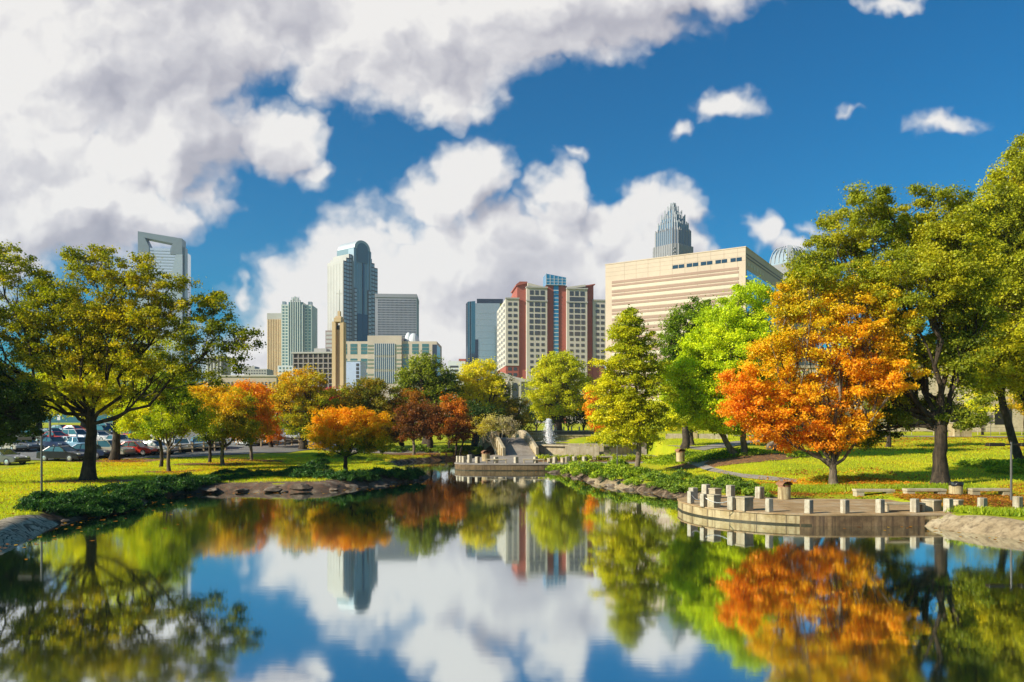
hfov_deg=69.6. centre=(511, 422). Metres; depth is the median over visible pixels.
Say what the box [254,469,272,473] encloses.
juniper shrub
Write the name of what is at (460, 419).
tree
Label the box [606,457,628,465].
juniper shrub
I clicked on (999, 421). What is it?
window
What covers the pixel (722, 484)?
juniper shrub
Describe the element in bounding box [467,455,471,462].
bollard
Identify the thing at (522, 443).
staircase
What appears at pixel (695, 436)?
seat wall
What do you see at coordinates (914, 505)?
bollard
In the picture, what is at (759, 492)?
bollard
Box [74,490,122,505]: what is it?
juniper shrub
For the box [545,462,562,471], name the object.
juniper shrub
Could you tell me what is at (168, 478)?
juniper shrub
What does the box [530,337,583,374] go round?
window
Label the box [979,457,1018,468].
juniper shrub
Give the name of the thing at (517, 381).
classical hall
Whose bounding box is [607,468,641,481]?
juniper shrub
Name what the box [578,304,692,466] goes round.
cypress tree
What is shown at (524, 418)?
tree
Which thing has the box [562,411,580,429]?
tree
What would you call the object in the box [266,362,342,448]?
tree
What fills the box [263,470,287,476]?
juniper shrub
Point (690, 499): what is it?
bollard
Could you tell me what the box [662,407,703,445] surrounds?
tree
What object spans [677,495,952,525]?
waterside terrace
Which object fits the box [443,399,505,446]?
tree
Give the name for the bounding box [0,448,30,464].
parked car
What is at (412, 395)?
tree
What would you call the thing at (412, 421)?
tree
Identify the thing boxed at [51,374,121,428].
tree
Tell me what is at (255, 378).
long low roof
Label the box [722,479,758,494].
juniper shrub
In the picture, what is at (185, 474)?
juniper shrub
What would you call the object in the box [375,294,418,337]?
grid office tower
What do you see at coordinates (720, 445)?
path
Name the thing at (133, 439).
parked car
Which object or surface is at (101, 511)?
juniper shrub
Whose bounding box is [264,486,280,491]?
rock
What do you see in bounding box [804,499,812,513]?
bollard
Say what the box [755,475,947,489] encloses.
fallen leaves
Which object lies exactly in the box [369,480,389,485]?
rock
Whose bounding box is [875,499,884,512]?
bollard
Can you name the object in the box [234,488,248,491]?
rock
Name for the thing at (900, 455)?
lawn grass
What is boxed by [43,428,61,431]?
parked car
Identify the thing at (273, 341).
tan ribbed tower
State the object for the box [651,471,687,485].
juniper shrub
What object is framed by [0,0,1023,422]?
sky
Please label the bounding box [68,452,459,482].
fallen leaves
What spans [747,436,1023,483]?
fallen leaves
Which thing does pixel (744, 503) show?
stone block
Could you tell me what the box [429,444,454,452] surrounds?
juniper shrub
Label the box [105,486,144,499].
juniper shrub
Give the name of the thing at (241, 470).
juniper shrub
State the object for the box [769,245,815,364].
faceted crown tower
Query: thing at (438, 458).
mulch bed
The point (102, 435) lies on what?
parked car
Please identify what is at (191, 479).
juniper shrub
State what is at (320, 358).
balcony block
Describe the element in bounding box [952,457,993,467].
juniper shrub
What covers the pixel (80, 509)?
juniper shrub
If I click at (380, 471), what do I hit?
juniper shrub
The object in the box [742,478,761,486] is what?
juniper shrub
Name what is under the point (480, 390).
tree
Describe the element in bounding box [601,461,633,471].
juniper shrub
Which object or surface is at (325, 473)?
juniper shrub
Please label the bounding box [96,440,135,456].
parked car
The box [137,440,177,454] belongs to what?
parked car
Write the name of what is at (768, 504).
bollard
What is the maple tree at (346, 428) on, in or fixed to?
on the ground at (664, 449)
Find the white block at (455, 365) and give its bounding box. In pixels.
[448,359,466,382]
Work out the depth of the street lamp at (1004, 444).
35.75 m
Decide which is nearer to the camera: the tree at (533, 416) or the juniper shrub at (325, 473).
the juniper shrub at (325, 473)
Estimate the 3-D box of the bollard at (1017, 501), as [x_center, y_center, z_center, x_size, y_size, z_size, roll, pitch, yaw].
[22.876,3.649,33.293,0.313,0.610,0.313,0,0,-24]
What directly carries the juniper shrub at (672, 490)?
on the ground at (664, 449)
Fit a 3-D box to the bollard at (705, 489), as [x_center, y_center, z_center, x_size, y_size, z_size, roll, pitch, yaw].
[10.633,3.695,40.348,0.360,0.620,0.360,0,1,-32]
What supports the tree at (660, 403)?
on the ground at (664, 449)
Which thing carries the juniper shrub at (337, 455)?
on the ground at (664, 449)
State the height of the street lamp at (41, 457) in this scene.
3.350 m
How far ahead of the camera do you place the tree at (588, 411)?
89.71 m
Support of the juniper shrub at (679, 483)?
on the ground at (664, 449)
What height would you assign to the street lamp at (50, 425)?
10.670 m
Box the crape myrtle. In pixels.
[466,412,521,454]
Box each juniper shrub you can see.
[12,498,41,511]
[18,488,63,502]
[25,498,78,512]
[40,489,91,504]
[55,503,98,517]
[68,484,102,495]
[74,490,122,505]
[75,504,111,517]
[96,481,139,491]
[98,499,129,512]
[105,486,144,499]
[113,493,146,510]
[124,478,156,487]
[131,483,167,498]
[145,495,169,501]
[146,481,181,493]
[148,474,182,484]
[168,479,201,491]
[171,471,198,478]
[172,474,202,486]
[196,473,223,485]
[211,469,237,474]
[215,474,236,480]
[223,472,249,479]
[234,466,254,473]
[242,471,264,477]
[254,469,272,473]
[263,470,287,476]
[282,465,303,472]
[285,465,323,478]
[297,459,329,470]
[307,457,332,464]
[311,452,330,456]
[311,467,334,478]
[325,468,356,480]
[329,454,351,457]
[346,468,369,478]
[349,456,367,460]
[356,472,382,482]
[364,457,384,461]
[369,466,393,477]
[373,461,394,464]
[385,445,406,452]
[387,466,410,477]
[396,469,418,480]
[403,466,427,475]
[408,443,432,452]
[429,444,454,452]
[454,444,474,451]
[476,444,483,453]
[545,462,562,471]
[560,464,578,474]
[562,460,590,467]
[571,461,601,476]
[581,460,605,468]
[588,468,615,478]
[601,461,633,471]
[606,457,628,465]
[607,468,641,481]
[620,476,642,485]
[626,464,654,475]
[637,469,668,480]
[644,477,672,489]
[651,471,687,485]
[666,486,686,493]
[669,468,695,478]
[670,478,703,490]
[685,478,725,490]
[689,473,715,480]
[711,477,731,488]
[714,473,746,482]
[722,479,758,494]
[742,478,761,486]
[743,488,773,496]
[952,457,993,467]
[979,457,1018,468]
[984,463,1023,474]
[1006,457,1023,467]
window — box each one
[347,259,356,340]
[384,299,415,334]
[512,383,517,413]
[530,296,544,299]
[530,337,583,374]
[570,297,584,300]
[950,404,964,421]
[995,404,1011,424]
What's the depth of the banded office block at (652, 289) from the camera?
297.36 m
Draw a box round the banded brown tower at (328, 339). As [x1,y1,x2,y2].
[325,330,331,351]
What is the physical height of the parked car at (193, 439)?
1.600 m
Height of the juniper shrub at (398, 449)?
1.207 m
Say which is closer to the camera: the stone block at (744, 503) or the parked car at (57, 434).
the stone block at (744, 503)
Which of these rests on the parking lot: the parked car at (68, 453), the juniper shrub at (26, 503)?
the parked car at (68, 453)
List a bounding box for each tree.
[0,239,266,480]
[0,352,56,448]
[0,355,38,406]
[12,368,59,427]
[22,328,203,459]
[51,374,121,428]
[104,380,194,466]
[133,371,218,470]
[183,380,250,462]
[197,382,266,465]
[222,378,283,459]
[250,383,289,446]
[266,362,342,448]
[300,404,395,470]
[312,386,341,418]
[334,375,405,444]
[381,387,429,449]
[389,350,468,443]
[391,397,437,454]
[409,396,455,451]
[433,392,477,455]
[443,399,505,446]
[454,356,509,441]
[491,370,521,436]
[492,397,535,436]
[518,349,597,429]
[520,401,551,429]
[534,402,559,428]
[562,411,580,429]
[568,408,594,429]
[577,390,605,442]
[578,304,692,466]
[589,387,634,428]
[640,388,676,429]
[650,293,716,448]
[653,275,801,456]
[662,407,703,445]
[710,255,936,484]
[771,179,1020,484]
[778,371,826,431]
[861,382,918,446]
[940,132,1023,459]
[955,381,1009,434]
[1006,391,1023,415]
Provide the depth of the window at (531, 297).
400.37 m
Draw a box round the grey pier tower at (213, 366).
[206,355,230,386]
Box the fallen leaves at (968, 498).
[737,482,1023,507]
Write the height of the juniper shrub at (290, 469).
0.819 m
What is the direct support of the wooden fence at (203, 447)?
on the ground at (664, 449)
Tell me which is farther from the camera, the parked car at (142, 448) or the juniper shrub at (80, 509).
the parked car at (142, 448)
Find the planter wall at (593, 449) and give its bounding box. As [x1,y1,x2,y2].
[565,443,603,455]
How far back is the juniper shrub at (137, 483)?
44.61 m
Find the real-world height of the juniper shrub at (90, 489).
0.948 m
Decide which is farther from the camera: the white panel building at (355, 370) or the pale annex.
the pale annex
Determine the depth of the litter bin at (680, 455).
57.60 m
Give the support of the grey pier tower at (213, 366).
on the ground at (664, 449)
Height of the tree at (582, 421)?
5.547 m
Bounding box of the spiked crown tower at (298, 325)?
[281,296,316,365]
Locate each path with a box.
[630,442,796,481]
[669,440,759,449]
[733,435,1023,436]
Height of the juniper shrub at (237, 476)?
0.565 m
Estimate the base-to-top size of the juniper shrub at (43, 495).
0.848 m
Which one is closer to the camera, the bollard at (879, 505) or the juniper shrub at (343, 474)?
the bollard at (879, 505)
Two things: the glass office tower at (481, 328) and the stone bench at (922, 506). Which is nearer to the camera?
the stone bench at (922, 506)
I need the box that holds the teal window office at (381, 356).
[346,332,441,422]
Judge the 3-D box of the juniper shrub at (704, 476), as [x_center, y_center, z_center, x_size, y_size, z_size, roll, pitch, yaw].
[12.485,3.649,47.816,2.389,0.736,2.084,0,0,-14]
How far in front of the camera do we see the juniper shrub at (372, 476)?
52.30 m
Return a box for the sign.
[989,415,992,435]
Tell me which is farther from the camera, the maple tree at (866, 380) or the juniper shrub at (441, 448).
the juniper shrub at (441, 448)
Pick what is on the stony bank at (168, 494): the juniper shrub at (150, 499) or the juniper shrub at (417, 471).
the juniper shrub at (150, 499)
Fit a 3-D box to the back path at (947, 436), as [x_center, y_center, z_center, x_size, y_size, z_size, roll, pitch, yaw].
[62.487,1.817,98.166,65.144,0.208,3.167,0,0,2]
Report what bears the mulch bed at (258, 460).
on the ground at (664, 449)
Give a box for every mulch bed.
[32,479,135,482]
[65,459,166,462]
[145,470,202,472]
[171,463,244,465]
[225,459,283,461]
[383,451,466,460]
[668,453,800,467]
[747,452,806,456]
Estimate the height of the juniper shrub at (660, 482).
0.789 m
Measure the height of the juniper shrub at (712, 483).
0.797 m
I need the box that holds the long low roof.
[220,375,295,423]
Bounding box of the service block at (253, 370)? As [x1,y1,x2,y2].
[244,366,272,374]
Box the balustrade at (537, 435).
[529,432,542,439]
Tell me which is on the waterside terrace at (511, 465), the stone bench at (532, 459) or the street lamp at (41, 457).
the stone bench at (532, 459)
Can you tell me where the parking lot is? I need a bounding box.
[12,429,335,459]
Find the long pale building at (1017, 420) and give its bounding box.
[712,365,1023,431]
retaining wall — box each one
[496,430,615,435]
[506,435,593,440]
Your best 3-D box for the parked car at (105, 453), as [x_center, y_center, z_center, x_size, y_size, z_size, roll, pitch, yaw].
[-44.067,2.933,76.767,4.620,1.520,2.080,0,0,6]
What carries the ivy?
on the ground at (664, 449)
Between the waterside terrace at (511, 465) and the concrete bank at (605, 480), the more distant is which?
the waterside terrace at (511, 465)
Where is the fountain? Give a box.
[535,418,632,454]
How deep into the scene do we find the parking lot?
86.07 m
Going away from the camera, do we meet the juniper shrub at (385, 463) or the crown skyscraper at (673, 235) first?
the juniper shrub at (385, 463)
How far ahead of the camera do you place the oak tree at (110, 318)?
49.12 m
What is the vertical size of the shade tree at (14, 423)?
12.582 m
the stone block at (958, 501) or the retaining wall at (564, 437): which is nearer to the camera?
the stone block at (958, 501)
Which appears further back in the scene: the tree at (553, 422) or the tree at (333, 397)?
the tree at (553, 422)
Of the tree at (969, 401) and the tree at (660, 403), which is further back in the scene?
the tree at (660, 403)
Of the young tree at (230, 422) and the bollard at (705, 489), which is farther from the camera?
the young tree at (230, 422)
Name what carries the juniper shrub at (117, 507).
on the stony bank at (168, 494)
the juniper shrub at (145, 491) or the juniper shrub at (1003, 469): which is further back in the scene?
the juniper shrub at (1003, 469)
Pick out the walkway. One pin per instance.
(419, 451)
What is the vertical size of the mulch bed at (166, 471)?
0.076 m
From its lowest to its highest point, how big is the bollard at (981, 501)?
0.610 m
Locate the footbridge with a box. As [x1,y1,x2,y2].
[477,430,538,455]
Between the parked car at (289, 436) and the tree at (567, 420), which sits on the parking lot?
the parked car at (289, 436)
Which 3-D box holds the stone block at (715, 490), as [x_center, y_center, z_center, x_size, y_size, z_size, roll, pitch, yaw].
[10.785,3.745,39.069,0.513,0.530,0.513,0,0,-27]
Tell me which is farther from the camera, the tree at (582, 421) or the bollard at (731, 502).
the tree at (582, 421)
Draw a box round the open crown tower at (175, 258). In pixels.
[138,231,190,420]
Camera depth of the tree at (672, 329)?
75.36 m
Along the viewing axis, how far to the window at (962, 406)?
116.06 m
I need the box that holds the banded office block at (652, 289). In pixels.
[605,246,782,401]
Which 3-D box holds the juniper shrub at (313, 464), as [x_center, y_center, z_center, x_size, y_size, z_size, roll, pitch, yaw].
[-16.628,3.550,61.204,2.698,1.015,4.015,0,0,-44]
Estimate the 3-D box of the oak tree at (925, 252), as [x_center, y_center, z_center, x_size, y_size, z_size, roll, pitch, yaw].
[23.155,-5.339,46.406,9.202,18.797,13.988,0,0,-28]
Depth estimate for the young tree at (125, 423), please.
64.99 m
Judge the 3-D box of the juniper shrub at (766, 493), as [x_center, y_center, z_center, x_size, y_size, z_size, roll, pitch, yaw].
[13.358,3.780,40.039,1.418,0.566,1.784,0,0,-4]
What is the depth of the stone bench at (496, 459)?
70.63 m
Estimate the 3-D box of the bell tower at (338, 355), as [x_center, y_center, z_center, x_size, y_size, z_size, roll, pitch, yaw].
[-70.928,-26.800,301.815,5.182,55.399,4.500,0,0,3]
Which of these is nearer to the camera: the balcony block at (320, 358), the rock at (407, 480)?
the rock at (407, 480)
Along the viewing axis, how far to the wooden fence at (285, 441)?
94.90 m
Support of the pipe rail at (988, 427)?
on the ground at (664, 449)
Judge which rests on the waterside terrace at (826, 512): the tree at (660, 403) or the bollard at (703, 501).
the bollard at (703, 501)
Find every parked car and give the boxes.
[0,439,28,450]
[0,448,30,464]
[17,429,46,440]
[20,440,43,450]
[36,446,83,460]
[38,437,68,448]
[40,431,67,440]
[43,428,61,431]
[51,425,65,427]
[62,429,85,436]
[62,436,77,441]
[63,425,85,430]
[67,437,84,446]
[72,444,110,457]
[96,425,111,434]
[96,431,110,439]
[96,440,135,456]
[105,434,131,443]
[121,441,158,455]
[125,435,147,440]
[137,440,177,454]
[172,438,191,451]
[190,436,208,449]
[235,436,259,445]
[283,429,298,442]
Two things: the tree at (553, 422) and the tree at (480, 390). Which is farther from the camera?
the tree at (553, 422)
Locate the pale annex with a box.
[278,366,292,375]
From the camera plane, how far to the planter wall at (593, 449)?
84.59 m
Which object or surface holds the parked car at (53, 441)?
on the parking lot
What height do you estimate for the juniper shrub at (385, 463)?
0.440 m
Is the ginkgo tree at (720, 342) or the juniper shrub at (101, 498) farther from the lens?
the ginkgo tree at (720, 342)
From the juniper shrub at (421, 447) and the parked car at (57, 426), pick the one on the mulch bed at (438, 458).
the juniper shrub at (421, 447)
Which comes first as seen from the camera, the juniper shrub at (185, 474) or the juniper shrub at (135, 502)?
the juniper shrub at (135, 502)
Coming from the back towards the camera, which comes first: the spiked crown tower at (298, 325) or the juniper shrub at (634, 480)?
the spiked crown tower at (298, 325)
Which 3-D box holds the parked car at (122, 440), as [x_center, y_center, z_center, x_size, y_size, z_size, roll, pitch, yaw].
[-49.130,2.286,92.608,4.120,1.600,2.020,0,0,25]
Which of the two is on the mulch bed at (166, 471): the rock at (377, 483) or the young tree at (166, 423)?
the young tree at (166, 423)
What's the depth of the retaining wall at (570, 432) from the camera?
113.50 m
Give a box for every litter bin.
[481,450,490,460]
[675,449,685,461]
[776,481,792,499]
[948,481,963,494]
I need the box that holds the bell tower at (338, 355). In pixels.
[332,290,345,388]
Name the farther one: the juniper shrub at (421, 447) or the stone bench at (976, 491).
the juniper shrub at (421, 447)
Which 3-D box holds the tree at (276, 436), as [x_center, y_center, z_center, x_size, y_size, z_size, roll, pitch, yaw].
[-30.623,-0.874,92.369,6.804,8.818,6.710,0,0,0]
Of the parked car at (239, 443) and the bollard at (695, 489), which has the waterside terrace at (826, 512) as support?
the bollard at (695, 489)
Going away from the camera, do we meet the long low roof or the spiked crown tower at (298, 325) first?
the long low roof
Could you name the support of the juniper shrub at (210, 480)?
on the ground at (664, 449)
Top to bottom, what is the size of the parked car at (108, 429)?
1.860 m
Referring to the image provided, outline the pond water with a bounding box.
[0,458,1023,681]
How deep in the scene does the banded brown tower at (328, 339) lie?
559.90 m
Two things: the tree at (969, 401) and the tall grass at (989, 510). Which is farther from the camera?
the tree at (969, 401)
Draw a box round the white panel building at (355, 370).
[346,361,366,389]
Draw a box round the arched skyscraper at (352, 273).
[327,240,377,340]
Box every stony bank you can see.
[37,489,179,520]
[190,475,405,493]
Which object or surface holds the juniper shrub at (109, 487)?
on the ground at (664, 449)
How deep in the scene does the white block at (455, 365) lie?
360.00 m
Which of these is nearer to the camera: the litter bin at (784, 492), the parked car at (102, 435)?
the litter bin at (784, 492)
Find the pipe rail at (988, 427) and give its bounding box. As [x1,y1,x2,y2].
[867,427,1022,434]
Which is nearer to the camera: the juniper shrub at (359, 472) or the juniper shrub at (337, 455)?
the juniper shrub at (359, 472)
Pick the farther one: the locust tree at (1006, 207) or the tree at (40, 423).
the tree at (40, 423)
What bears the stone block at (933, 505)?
on the waterside terrace at (826, 512)
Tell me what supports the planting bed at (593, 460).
on the waterside terrace at (511, 465)
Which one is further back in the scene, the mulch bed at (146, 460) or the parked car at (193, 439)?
the parked car at (193, 439)
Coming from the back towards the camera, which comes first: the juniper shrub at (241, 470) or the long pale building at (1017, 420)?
the long pale building at (1017, 420)
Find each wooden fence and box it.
[172,442,225,452]
[260,437,299,446]
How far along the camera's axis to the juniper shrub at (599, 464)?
61.69 m
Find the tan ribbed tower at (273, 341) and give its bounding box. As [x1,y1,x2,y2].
[267,313,280,374]
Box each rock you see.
[201,487,218,491]
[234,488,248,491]
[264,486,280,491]
[290,483,311,489]
[345,484,357,488]
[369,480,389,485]
[403,478,418,481]
[766,441,776,449]
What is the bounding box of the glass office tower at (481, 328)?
[466,299,502,400]
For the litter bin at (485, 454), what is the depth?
74.24 m
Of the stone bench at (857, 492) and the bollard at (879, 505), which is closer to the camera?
the bollard at (879, 505)
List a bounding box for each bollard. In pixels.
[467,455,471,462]
[475,457,479,462]
[565,456,569,462]
[687,491,693,503]
[688,487,697,499]
[700,494,706,506]
[701,484,709,493]
[726,485,734,496]
[727,496,735,509]
[755,486,763,498]
[765,498,772,511]
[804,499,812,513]
[840,499,849,513]
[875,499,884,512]
[910,498,919,512]
[943,498,953,511]
[977,497,986,507]
[1012,496,1022,508]
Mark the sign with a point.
(990, 423)
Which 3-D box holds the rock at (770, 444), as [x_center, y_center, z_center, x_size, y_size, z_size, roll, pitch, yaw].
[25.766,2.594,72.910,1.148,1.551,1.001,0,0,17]
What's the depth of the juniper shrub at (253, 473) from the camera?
53.38 m
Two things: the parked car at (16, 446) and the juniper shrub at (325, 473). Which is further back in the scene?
the parked car at (16, 446)
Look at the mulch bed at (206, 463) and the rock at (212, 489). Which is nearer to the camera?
the rock at (212, 489)
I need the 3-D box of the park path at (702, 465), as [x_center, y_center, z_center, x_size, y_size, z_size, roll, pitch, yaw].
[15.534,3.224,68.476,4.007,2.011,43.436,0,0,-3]
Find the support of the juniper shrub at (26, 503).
on the ground at (664, 449)
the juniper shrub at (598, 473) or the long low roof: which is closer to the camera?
the juniper shrub at (598, 473)
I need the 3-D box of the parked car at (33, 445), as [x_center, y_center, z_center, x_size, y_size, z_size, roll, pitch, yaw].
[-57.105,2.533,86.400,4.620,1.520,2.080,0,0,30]
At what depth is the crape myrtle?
89.23 m
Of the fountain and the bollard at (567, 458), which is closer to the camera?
the bollard at (567, 458)
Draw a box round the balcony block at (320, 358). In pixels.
[291,347,331,411]
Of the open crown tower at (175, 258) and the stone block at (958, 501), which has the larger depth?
the open crown tower at (175, 258)
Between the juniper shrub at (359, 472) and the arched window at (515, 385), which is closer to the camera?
the juniper shrub at (359, 472)
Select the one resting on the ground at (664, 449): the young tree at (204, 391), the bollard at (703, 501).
the young tree at (204, 391)
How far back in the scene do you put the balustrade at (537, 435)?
107.42 m
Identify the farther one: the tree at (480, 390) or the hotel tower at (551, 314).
the hotel tower at (551, 314)
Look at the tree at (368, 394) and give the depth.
92.83 m
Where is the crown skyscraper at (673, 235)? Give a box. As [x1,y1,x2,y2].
[653,202,692,257]
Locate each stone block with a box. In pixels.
[707,494,720,507]
[708,488,721,497]
[735,496,753,510]
[921,499,941,511]
[953,499,963,505]
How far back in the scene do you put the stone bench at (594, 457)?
73.56 m
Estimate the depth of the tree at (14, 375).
150.71 m
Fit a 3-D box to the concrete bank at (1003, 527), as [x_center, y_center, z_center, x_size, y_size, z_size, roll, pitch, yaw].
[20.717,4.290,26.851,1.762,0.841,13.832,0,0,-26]
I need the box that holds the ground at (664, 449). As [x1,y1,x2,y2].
[0,423,1023,523]
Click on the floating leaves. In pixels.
(402, 483)
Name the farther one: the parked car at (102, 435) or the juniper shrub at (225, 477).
the parked car at (102, 435)
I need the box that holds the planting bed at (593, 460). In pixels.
[538,459,651,461]
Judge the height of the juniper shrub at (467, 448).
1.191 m
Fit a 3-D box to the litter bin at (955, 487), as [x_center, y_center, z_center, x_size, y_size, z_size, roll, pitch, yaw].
[23.458,3.520,38.891,0.718,0.840,0.699,0,0,-20]
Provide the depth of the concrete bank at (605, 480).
52.35 m
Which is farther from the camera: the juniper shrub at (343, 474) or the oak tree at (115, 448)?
the oak tree at (115, 448)
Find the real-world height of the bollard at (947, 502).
0.610 m
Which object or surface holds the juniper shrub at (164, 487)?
on the ground at (664, 449)
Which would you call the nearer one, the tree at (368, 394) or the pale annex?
the tree at (368, 394)
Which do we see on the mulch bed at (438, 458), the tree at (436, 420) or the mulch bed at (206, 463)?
the tree at (436, 420)
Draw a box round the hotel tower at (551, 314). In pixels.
[497,274,604,422]
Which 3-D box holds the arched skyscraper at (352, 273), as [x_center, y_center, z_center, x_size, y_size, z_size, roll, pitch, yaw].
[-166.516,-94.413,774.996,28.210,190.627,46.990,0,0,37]
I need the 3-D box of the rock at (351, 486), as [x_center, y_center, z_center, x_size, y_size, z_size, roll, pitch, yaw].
[-11.168,4.408,50.547,1.229,0.415,1.072,0,0,-15]
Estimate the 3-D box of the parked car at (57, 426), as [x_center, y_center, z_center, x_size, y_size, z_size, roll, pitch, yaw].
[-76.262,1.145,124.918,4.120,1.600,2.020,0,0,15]
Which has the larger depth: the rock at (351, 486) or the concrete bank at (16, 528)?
the rock at (351, 486)
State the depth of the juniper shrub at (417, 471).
57.62 m
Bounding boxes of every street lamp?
[18,436,42,491]
[49,381,50,436]
[985,441,1023,499]
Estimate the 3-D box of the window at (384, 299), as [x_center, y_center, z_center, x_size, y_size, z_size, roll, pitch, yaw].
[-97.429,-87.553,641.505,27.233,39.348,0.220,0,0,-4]
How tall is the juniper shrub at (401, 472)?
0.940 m
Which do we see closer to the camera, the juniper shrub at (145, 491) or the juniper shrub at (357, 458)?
the juniper shrub at (145, 491)
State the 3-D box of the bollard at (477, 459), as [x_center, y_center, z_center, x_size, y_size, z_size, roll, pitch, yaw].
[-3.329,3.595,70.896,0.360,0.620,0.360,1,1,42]
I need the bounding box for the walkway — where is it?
[284,444,478,457]
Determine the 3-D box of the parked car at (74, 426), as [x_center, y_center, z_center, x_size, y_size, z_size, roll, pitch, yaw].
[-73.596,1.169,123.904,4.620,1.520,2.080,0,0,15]
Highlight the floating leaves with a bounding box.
[5,475,1021,547]
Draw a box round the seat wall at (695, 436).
[666,431,727,438]
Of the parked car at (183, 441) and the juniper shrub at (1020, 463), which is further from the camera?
the parked car at (183, 441)
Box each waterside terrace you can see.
[454,454,654,470]
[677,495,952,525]
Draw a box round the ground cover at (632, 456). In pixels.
[536,452,669,460]
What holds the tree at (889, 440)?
on the ground at (664, 449)
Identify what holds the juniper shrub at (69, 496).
on the ground at (664, 449)
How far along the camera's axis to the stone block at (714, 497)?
34.67 m
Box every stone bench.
[486,459,506,462]
[523,459,544,462]
[592,456,612,459]
[852,489,894,495]
[885,502,925,511]
[902,488,946,494]
[966,488,1009,495]
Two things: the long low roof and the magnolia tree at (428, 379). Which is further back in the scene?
the long low roof
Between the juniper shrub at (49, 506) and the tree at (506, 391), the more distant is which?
the tree at (506, 391)
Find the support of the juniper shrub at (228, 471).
on the ground at (664, 449)
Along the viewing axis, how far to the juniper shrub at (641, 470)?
53.00 m
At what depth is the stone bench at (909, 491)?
38.35 m
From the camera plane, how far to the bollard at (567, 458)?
71.45 m
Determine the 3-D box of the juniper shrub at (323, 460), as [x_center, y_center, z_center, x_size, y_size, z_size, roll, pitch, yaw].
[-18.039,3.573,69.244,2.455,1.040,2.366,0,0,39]
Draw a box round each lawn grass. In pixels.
[464,428,1023,493]
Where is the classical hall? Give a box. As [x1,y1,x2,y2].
[495,372,537,422]
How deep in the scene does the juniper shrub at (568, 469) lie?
61.76 m
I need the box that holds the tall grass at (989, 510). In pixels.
[758,482,1023,516]
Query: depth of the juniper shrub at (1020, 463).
53.16 m
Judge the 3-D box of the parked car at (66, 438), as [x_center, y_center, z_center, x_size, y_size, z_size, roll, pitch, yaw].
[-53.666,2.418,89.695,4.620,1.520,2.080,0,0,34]
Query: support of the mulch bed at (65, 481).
on the ground at (664, 449)
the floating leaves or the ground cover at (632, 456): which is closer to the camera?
the floating leaves
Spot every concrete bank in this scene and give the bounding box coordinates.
[0,515,57,544]
[587,476,642,488]
[925,513,1023,539]
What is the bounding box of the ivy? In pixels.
[640,446,805,464]
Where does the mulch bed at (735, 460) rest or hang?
on the ground at (664, 449)
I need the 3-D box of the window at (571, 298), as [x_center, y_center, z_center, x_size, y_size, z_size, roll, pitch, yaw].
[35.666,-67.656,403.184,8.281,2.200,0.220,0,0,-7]
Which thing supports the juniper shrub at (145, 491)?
on the ground at (664, 449)
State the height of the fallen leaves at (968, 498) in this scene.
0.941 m
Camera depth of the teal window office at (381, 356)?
428.50 m
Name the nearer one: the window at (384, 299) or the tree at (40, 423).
the tree at (40, 423)
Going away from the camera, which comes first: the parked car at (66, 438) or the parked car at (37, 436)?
the parked car at (66, 438)
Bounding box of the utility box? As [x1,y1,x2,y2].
[948,422,971,436]
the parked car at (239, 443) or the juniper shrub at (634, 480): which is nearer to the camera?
the juniper shrub at (634, 480)
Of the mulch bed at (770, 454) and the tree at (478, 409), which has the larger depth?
the tree at (478, 409)
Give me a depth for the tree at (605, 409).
128.89 m
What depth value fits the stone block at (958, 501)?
33.80 m
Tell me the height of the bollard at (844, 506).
0.610 m
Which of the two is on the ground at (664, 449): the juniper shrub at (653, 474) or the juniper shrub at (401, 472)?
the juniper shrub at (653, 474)
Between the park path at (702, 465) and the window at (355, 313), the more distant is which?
the window at (355, 313)
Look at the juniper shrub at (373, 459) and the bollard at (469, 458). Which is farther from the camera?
the juniper shrub at (373, 459)
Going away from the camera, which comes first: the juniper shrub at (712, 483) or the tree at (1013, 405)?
the juniper shrub at (712, 483)
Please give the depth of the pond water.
19.38 m
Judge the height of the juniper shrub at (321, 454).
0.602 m
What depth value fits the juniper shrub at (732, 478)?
46.73 m
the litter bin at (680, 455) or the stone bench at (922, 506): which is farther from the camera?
the litter bin at (680, 455)

